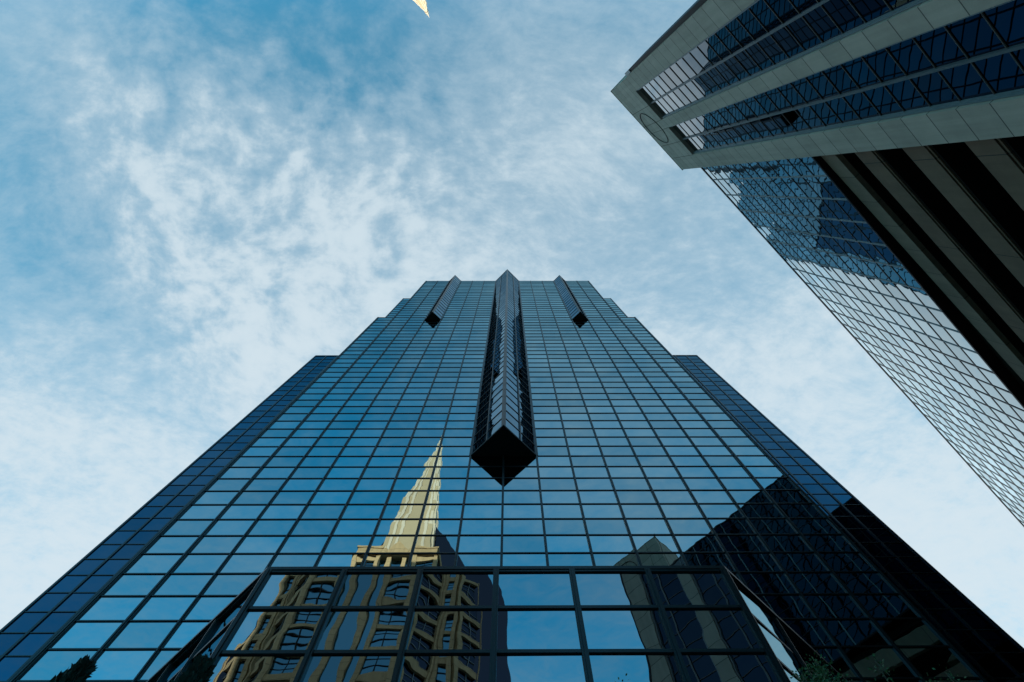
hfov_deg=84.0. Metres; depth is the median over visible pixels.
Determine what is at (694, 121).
window pane
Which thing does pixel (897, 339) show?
window pane
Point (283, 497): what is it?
window pane
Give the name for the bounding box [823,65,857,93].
window pane
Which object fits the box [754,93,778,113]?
window pane
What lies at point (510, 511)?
window pane
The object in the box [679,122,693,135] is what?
window pane
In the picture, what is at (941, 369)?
window pane
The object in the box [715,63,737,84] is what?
window pane
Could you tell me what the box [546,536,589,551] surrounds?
window pane
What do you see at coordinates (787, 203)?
window pane
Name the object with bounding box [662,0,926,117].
window frame
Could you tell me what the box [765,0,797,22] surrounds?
window pane
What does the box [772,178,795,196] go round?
window pane
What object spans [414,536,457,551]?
window pane
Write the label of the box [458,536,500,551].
window pane
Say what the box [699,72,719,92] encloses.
window pane
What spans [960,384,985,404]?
window pane
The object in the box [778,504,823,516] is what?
window pane
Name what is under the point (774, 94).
window pane
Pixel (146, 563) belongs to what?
window pane
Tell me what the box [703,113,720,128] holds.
window pane
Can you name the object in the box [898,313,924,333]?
window pane
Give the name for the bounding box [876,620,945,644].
window pane
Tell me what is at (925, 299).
window pane
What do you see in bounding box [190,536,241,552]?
window pane
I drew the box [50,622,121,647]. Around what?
window pane
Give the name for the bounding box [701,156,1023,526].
glass office block
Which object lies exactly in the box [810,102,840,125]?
window pane
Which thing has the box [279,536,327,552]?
window pane
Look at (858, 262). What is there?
window pane
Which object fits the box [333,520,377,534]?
window pane
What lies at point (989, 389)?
window pane
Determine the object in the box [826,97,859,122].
window pane
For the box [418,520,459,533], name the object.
window pane
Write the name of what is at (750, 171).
window pane
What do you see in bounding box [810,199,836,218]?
window pane
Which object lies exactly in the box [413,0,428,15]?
spire tower
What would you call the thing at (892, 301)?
window pane
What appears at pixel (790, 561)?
window pane
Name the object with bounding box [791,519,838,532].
window pane
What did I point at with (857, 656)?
window pane
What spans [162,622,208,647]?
window pane
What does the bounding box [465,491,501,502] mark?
window pane
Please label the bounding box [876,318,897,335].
window pane
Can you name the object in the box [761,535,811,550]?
window pane
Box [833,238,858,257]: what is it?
window pane
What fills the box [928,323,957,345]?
window pane
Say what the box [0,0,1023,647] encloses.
sky
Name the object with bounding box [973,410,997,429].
window pane
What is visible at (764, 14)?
window pane
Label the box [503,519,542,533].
window pane
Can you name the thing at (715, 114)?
window pane
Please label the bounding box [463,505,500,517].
window pane
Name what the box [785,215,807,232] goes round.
window pane
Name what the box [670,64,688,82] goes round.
window pane
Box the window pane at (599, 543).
[589,535,633,551]
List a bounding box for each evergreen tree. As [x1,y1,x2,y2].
[49,654,97,681]
[171,652,216,681]
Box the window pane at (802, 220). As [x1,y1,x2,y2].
[795,216,818,234]
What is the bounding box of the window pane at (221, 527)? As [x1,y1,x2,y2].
[205,520,254,534]
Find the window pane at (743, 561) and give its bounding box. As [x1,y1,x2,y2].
[729,553,781,570]
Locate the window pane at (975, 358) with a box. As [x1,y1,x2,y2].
[961,348,991,371]
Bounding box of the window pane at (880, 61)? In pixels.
[862,49,904,81]
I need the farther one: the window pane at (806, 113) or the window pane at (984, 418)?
the window pane at (984, 418)
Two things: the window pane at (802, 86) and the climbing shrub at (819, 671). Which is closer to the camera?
the climbing shrub at (819, 671)
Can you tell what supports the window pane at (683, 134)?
in the concrete tower at (705, 83)
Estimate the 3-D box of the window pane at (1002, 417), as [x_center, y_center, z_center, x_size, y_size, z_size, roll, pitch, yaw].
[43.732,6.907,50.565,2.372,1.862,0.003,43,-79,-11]
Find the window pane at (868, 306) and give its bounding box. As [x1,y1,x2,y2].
[861,301,882,318]
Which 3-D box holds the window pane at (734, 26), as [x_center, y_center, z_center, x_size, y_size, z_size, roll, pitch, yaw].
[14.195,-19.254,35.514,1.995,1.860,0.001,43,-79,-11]
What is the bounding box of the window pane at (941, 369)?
[931,361,953,379]
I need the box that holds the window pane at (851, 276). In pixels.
[842,270,865,288]
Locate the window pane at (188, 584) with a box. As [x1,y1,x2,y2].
[153,574,212,594]
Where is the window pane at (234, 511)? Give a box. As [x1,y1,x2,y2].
[219,505,265,518]
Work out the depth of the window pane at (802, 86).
34.75 m
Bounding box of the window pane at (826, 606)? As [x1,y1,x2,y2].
[804,595,866,617]
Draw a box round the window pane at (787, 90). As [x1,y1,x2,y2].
[778,83,805,106]
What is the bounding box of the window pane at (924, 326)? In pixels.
[913,318,940,339]
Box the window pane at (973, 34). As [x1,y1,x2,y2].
[946,13,1004,57]
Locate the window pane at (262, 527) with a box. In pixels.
[248,520,295,534]
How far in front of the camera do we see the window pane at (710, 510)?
43.05 m
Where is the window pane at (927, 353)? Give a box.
[916,344,940,363]
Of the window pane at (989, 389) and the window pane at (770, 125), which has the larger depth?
the window pane at (989, 389)
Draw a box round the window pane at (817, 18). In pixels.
[803,6,841,41]
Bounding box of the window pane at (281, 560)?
[270,554,318,566]
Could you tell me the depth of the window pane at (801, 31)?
30.50 m
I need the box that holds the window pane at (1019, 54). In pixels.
[1012,49,1023,68]
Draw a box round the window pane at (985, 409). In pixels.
[975,401,1000,421]
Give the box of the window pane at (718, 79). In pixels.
[707,68,728,88]
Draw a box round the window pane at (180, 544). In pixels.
[145,536,198,552]
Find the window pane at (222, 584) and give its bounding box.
[202,574,259,594]
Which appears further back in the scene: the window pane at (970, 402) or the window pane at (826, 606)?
the window pane at (970, 402)
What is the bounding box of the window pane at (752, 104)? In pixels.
[743,97,766,116]
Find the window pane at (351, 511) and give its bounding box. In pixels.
[341,505,383,517]
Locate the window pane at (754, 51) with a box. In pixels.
[745,43,773,69]
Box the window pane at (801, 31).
[786,17,821,49]
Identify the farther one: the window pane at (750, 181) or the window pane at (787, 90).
the window pane at (750, 181)
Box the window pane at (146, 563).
[125,555,181,572]
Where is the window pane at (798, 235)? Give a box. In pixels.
[792,232,812,247]
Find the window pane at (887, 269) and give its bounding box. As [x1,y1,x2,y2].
[877,263,905,284]
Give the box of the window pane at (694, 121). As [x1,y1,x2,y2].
[690,118,706,132]
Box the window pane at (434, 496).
[426,491,463,502]
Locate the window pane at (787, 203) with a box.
[779,198,801,215]
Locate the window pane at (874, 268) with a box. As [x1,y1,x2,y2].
[863,260,889,280]
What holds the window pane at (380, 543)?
in the glass tower at (506, 477)
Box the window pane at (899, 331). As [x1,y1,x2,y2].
[888,322,910,340]
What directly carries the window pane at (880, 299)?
in the glass office block
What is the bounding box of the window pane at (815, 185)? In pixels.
[804,177,830,197]
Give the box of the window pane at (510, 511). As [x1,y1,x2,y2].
[504,505,541,517]
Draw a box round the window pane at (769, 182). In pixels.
[763,179,785,196]
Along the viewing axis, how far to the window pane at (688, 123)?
56.27 m
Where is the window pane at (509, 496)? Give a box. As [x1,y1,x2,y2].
[504,491,539,502]
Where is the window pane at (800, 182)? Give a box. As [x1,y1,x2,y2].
[792,178,818,197]
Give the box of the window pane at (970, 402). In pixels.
[959,394,983,413]
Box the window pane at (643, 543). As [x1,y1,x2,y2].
[632,535,678,551]
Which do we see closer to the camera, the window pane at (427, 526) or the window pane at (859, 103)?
the window pane at (859, 103)
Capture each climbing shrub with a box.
[790,650,851,681]
[866,653,895,681]
[920,664,965,681]
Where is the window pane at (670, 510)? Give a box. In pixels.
[660,504,703,517]
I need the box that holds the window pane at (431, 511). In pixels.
[422,505,461,517]
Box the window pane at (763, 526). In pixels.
[749,519,796,533]
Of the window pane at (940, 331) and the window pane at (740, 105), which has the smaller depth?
the window pane at (740, 105)
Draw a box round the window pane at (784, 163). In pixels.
[777,159,799,175]
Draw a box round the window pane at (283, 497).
[271,491,313,503]
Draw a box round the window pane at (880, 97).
[864,86,902,114]
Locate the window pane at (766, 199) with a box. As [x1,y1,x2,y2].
[761,197,782,213]
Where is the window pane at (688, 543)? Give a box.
[675,535,722,551]
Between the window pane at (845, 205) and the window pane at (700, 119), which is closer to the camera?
the window pane at (845, 205)
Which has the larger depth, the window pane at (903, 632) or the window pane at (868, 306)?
the window pane at (868, 306)
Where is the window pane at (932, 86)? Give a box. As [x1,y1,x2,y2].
[911,72,958,105]
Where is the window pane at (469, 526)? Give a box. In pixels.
[461,519,500,533]
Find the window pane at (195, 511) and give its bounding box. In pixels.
[179,505,225,518]
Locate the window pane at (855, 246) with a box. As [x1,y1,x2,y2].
[846,240,872,260]
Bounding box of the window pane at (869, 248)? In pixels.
[859,242,887,263]
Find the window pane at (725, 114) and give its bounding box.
[717,108,736,124]
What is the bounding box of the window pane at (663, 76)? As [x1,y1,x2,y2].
[659,72,675,89]
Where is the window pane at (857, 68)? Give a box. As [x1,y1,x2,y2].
[841,57,880,87]
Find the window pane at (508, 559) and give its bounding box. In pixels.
[503,554,545,565]
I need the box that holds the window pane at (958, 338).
[944,328,974,351]
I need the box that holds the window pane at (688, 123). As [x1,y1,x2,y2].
[685,121,699,134]
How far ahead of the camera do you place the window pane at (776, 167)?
46.71 m
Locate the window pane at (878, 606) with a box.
[855,595,918,617]
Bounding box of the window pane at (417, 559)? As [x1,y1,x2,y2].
[410,554,454,565]
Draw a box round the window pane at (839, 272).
[832,268,853,285]
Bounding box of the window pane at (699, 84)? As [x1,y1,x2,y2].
[692,77,711,95]
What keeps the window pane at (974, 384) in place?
in the glass office block
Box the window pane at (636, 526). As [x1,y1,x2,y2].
[626,519,670,533]
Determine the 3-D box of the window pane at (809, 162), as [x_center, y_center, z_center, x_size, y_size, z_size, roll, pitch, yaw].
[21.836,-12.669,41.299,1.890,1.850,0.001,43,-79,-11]
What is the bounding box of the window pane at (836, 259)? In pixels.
[827,253,849,270]
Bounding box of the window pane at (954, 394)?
[945,387,967,405]
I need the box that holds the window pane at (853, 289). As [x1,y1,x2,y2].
[847,285,868,302]
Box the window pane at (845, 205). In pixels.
[836,200,864,221]
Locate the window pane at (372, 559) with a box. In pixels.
[363,554,409,565]
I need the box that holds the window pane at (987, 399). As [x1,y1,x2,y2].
[976,391,1001,411]
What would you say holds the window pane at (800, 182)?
in the glass office block
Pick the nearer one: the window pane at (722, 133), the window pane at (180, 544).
the window pane at (180, 544)
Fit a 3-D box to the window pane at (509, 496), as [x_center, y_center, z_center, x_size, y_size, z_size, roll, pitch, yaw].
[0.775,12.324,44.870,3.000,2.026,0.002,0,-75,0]
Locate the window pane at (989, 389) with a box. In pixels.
[977,380,1005,402]
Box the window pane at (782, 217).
[776,214,797,230]
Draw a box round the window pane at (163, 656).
[138,650,178,679]
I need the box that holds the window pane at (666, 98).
[663,95,678,110]
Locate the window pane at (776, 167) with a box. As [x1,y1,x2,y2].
[766,160,787,176]
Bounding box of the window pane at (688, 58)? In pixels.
[683,53,703,74]
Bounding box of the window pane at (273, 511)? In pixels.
[260,505,304,518]
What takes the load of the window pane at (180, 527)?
in the glass tower at (506, 477)
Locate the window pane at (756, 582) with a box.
[740,573,797,592]
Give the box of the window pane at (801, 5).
[790,0,816,12]
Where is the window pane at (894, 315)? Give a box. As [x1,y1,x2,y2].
[885,309,909,328]
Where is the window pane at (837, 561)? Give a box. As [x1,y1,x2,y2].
[819,553,874,570]
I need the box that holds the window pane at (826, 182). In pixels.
[816,177,845,198]
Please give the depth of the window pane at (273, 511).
42.89 m
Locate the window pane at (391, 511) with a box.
[382,505,422,517]
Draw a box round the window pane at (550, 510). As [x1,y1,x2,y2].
[543,504,581,517]
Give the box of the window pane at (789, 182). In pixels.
[781,178,805,196]
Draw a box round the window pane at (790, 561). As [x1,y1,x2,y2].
[774,553,827,570]
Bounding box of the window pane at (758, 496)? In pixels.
[729,490,771,502]
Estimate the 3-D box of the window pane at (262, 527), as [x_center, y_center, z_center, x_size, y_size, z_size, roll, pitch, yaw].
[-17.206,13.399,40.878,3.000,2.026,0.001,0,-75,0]
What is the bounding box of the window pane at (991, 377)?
[978,368,1008,391]
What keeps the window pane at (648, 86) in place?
in the concrete tower at (705, 83)
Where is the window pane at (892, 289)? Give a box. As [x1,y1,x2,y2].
[880,280,906,300]
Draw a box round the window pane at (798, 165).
[788,158,812,175]
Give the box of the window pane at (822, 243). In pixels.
[812,235,833,252]
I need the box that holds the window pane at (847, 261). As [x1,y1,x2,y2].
[838,255,861,273]
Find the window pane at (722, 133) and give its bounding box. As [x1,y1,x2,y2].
[717,129,734,144]
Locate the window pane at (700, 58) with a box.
[690,47,711,69]
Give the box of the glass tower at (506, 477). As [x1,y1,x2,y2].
[0,269,1023,681]
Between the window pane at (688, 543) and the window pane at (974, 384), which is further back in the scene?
the window pane at (974, 384)
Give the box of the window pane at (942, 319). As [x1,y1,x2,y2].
[927,308,957,330]
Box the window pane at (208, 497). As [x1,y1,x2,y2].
[194,492,237,503]
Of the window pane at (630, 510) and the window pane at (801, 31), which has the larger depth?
the window pane at (630, 510)
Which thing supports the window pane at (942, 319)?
in the glass office block
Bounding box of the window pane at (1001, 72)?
[973,53,1023,92]
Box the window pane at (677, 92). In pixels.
[673,89,689,105]
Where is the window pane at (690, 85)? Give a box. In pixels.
[685,81,703,99]
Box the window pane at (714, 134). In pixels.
[710,131,726,145]
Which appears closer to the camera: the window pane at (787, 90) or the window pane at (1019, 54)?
the window pane at (1019, 54)
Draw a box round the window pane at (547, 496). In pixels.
[541,491,578,502]
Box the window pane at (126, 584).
[103,575,163,594]
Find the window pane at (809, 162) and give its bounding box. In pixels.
[800,157,825,175]
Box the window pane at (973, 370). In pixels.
[962,362,989,383]
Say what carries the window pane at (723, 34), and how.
in the concrete tower at (705, 83)
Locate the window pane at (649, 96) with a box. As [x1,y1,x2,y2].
[640,87,655,101]
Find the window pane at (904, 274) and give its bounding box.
[892,266,921,288]
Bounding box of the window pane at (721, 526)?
[708,519,755,533]
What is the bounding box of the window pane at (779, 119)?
[770,114,795,133]
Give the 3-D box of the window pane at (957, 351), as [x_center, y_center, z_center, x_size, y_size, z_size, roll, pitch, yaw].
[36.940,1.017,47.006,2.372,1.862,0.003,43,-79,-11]
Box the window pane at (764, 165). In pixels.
[757,161,777,176]
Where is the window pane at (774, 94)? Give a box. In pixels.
[765,89,791,110]
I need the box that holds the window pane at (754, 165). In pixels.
[749,162,767,176]
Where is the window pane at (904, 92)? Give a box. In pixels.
[886,80,928,110]
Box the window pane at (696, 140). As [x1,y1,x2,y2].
[692,137,706,149]
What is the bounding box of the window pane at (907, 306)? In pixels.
[896,299,922,319]
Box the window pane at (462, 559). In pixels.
[456,554,499,565]
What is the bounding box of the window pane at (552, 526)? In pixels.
[544,519,585,533]
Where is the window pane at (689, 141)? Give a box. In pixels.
[685,138,700,150]
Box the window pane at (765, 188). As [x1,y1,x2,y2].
[754,179,774,195]
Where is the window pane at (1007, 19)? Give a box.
[983,0,1023,46]
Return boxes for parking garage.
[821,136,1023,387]
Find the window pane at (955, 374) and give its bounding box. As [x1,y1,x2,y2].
[945,367,969,386]
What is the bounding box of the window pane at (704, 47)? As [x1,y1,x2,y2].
[698,41,720,64]
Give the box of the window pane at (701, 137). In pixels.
[697,135,712,147]
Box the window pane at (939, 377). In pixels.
[931,371,953,389]
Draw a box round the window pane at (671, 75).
[664,68,681,85]
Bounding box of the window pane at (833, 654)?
[813,648,856,676]
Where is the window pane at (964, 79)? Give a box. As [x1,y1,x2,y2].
[939,63,992,99]
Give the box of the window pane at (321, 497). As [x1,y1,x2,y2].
[310,491,351,503]
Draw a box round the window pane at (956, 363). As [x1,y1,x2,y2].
[945,355,971,375]
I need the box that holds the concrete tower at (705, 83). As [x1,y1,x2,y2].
[611,0,1023,169]
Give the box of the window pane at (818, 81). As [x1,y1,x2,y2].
[806,72,838,98]
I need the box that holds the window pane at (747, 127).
[741,122,760,139]
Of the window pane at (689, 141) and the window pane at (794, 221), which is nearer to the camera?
the window pane at (794, 221)
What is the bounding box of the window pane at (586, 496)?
[579,491,617,502]
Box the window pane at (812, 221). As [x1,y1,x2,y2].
[805,217,828,235]
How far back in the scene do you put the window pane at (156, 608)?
33.03 m
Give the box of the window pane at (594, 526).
[585,519,627,533]
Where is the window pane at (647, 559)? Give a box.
[638,553,685,565]
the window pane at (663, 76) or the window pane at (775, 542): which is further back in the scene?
the window pane at (663, 76)
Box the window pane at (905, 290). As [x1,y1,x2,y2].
[895,284,922,304]
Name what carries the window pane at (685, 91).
in the concrete tower at (705, 83)
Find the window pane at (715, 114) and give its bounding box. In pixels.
[710,111,727,126]
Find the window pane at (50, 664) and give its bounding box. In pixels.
[18,650,97,679]
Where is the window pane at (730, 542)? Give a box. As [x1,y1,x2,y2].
[718,535,767,550]
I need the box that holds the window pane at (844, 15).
[822,0,863,32]
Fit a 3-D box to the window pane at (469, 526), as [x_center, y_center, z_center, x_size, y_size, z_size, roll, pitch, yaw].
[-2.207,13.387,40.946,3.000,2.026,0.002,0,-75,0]
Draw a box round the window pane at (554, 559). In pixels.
[548,553,592,565]
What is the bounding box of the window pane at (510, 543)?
[503,536,544,551]
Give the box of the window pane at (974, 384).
[960,373,987,394]
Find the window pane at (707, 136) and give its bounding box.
[703,133,718,146]
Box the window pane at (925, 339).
[915,332,939,351]
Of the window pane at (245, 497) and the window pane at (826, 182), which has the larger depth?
the window pane at (245, 497)
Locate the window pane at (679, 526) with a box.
[667,519,712,533]
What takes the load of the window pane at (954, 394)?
in the glass office block
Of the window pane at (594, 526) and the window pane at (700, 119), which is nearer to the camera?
the window pane at (594, 526)
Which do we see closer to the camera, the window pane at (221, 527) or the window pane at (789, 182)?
the window pane at (221, 527)
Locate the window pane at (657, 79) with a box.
[654,76,670,92]
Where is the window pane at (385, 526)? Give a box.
[376,520,418,533]
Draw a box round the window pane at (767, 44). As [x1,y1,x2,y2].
[757,35,787,63]
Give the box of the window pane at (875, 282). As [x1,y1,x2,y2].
[866,276,892,296]
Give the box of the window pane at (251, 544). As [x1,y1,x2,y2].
[234,536,284,552]
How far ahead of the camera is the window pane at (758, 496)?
45.00 m
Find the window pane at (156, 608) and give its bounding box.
[131,597,195,619]
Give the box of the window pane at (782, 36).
[771,27,803,56]
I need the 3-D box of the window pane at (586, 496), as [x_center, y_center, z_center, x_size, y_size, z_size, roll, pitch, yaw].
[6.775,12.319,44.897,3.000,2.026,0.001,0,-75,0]
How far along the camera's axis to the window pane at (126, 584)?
34.93 m
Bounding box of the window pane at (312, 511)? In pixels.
[301,505,344,517]
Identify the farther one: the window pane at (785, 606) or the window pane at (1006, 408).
the window pane at (1006, 408)
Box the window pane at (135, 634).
[107,622,176,647]
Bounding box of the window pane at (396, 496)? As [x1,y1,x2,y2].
[388,491,426,502]
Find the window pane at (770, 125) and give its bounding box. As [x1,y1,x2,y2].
[760,117,782,135]
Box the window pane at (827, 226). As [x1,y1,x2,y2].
[817,219,841,237]
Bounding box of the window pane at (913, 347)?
[903,339,925,357]
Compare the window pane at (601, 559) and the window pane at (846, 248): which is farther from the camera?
the window pane at (846, 248)
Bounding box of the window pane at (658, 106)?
[652,101,668,115]
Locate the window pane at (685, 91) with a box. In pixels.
[679,85,696,102]
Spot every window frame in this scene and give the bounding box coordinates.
[637,0,758,90]
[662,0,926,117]
[671,0,1013,126]
[693,88,1023,153]
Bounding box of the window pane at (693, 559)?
[683,553,734,570]
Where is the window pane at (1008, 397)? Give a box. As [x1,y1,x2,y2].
[995,388,1023,409]
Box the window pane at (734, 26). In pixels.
[726,18,753,46]
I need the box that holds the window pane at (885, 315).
[873,305,895,323]
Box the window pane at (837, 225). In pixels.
[828,220,854,239]
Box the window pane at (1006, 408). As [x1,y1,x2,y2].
[993,399,1020,420]
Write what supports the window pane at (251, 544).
in the glass tower at (506, 477)
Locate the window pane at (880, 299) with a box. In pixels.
[870,292,894,310]
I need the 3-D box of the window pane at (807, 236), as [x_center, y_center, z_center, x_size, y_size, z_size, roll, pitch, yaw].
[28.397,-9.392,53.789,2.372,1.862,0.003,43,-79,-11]
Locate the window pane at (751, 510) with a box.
[738,504,782,516]
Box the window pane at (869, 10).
[850,0,889,21]
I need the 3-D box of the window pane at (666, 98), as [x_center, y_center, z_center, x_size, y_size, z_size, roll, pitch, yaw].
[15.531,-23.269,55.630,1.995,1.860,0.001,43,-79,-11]
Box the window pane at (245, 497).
[232,491,276,503]
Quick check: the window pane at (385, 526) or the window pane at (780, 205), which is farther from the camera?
the window pane at (780, 205)
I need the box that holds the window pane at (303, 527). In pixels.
[290,520,336,534]
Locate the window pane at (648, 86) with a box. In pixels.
[645,83,660,98]
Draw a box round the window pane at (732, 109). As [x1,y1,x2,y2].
[725,104,745,122]
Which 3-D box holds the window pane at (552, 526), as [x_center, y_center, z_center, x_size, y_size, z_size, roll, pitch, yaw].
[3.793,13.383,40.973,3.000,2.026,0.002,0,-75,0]
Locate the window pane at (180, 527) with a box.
[163,520,212,534]
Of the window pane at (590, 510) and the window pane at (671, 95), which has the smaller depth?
the window pane at (590, 510)
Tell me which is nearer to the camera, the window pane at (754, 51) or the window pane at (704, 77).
the window pane at (754, 51)
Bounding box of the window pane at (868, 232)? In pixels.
[854,222,884,244]
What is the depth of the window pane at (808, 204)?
47.49 m
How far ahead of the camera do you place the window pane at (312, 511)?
42.89 m
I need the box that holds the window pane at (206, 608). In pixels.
[184,597,234,619]
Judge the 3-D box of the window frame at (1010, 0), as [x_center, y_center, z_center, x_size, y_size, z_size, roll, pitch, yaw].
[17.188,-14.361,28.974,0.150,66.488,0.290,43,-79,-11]
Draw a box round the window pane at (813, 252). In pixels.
[806,248,827,264]
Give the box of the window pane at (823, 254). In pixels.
[817,251,838,267]
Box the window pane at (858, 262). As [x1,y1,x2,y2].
[851,258,874,276]
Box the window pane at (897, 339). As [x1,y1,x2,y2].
[890,334,911,351]
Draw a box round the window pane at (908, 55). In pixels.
[887,38,933,74]
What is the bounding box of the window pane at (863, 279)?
[854,273,878,292]
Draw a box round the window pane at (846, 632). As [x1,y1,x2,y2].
[822,620,889,644]
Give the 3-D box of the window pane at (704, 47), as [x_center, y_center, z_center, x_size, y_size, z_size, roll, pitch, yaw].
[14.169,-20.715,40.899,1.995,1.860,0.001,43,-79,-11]
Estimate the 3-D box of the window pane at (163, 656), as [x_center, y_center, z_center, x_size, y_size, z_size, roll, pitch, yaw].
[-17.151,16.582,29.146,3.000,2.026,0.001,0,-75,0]
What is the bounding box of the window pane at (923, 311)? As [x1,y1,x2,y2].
[912,304,940,325]
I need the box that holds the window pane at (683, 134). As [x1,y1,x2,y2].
[672,125,688,137]
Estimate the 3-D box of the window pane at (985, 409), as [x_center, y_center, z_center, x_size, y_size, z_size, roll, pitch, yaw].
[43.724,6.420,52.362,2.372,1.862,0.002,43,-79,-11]
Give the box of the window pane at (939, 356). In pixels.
[930,350,955,369]
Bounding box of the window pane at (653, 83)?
[649,80,664,95]
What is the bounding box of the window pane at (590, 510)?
[582,504,622,517]
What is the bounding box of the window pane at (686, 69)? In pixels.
[676,58,695,78]
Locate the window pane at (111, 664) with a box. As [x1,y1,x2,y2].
[86,650,154,679]
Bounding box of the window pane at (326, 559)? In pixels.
[317,554,363,565]
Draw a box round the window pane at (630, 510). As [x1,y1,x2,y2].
[621,504,662,517]
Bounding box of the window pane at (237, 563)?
[219,554,273,572]
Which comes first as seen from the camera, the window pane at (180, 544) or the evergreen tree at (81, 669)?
the evergreen tree at (81, 669)
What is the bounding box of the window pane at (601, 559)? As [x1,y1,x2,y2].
[593,553,638,565]
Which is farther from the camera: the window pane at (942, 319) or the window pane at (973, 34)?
the window pane at (942, 319)
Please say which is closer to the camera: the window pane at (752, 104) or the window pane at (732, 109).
the window pane at (752, 104)
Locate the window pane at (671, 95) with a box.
[668,92,683,107]
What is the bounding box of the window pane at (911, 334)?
[901,327,924,345]
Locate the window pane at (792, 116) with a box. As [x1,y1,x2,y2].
[783,110,808,130]
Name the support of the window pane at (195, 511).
in the glass tower at (506, 477)
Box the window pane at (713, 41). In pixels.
[706,35,730,59]
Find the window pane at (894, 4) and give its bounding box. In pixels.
[886,0,913,9]
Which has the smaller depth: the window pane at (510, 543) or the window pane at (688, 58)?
the window pane at (510, 543)
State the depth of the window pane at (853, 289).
55.21 m
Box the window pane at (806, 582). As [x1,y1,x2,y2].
[788,573,846,592]
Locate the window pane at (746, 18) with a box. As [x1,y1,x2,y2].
[737,9,766,39]
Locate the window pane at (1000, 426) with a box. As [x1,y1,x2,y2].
[988,417,1013,437]
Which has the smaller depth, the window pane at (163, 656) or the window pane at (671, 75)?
the window pane at (163, 656)
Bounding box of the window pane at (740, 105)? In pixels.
[734,101,756,119]
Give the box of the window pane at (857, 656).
[842,648,915,676]
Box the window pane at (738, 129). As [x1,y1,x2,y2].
[732,125,751,141]
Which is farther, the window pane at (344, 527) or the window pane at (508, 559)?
the window pane at (344, 527)
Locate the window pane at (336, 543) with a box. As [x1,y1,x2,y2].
[324,536,371,551]
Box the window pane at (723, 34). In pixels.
[715,27,741,53]
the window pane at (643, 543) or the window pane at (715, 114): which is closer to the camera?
the window pane at (643, 543)
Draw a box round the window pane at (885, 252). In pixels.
[874,245,902,266]
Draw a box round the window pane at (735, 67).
[724,57,748,79]
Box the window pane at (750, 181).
[746,179,766,195]
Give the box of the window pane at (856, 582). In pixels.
[836,573,895,592]
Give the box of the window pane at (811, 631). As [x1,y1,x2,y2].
[783,620,834,645]
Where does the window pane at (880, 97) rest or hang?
in the concrete tower at (705, 83)
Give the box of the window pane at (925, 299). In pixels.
[909,287,939,309]
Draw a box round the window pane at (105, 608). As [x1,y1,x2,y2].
[78,597,144,619]
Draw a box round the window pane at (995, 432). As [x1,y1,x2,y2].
[986,425,1011,445]
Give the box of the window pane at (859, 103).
[844,92,879,118]
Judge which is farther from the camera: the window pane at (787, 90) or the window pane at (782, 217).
the window pane at (782, 217)
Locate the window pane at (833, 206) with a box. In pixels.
[822,199,849,219]
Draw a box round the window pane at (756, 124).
[750,120,771,137]
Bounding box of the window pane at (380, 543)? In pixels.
[369,536,414,551]
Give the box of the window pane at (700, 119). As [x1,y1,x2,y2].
[697,116,713,130]
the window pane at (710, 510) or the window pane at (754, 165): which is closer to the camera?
the window pane at (710, 510)
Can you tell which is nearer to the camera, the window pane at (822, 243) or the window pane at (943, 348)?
the window pane at (943, 348)
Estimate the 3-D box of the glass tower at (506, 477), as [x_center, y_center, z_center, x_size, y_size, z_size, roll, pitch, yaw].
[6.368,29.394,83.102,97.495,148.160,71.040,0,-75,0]
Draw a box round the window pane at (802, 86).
[791,78,820,102]
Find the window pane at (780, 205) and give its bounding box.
[770,197,791,214]
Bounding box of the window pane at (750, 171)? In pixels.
[741,163,758,177]
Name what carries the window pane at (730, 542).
in the glass tower at (506, 477)
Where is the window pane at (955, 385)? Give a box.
[945,378,968,396]
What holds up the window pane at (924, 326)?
in the glass office block
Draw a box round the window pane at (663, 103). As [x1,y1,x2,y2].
[658,98,672,112]
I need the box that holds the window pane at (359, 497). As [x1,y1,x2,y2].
[349,491,388,503]
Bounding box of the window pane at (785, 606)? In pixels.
[756,595,814,617]
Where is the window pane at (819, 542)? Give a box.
[804,535,855,550]
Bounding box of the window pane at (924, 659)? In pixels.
[900,647,975,676]
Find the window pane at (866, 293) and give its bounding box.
[858,288,881,306]
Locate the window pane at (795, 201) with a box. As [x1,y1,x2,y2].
[788,198,812,216]
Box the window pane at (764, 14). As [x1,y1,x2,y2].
[749,0,781,31]
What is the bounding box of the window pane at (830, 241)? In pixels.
[822,236,845,254]
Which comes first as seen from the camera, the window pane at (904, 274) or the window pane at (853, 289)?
the window pane at (904, 274)
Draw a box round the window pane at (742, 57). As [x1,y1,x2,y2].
[735,50,760,74]
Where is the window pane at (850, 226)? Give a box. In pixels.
[841,221,868,241]
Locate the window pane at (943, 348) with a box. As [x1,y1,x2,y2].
[929,337,955,357]
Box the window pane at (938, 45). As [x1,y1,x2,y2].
[914,27,966,66]
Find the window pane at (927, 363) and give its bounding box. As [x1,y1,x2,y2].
[917,355,939,373]
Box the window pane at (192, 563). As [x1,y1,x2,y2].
[172,554,228,572]
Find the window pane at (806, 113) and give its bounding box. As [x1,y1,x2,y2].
[796,106,823,128]
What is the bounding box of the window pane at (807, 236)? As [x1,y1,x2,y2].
[801,233,823,250]
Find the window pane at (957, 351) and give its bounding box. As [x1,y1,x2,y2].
[944,342,973,364]
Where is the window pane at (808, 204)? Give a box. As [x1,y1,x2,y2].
[799,198,824,217]
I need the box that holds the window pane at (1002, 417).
[990,408,1017,429]
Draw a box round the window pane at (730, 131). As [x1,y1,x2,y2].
[724,127,742,142]
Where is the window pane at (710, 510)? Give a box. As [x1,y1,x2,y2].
[699,504,743,517]
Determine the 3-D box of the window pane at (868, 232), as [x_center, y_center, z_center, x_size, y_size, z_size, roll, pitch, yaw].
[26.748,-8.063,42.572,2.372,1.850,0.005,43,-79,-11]
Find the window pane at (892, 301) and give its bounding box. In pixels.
[883,295,907,314]

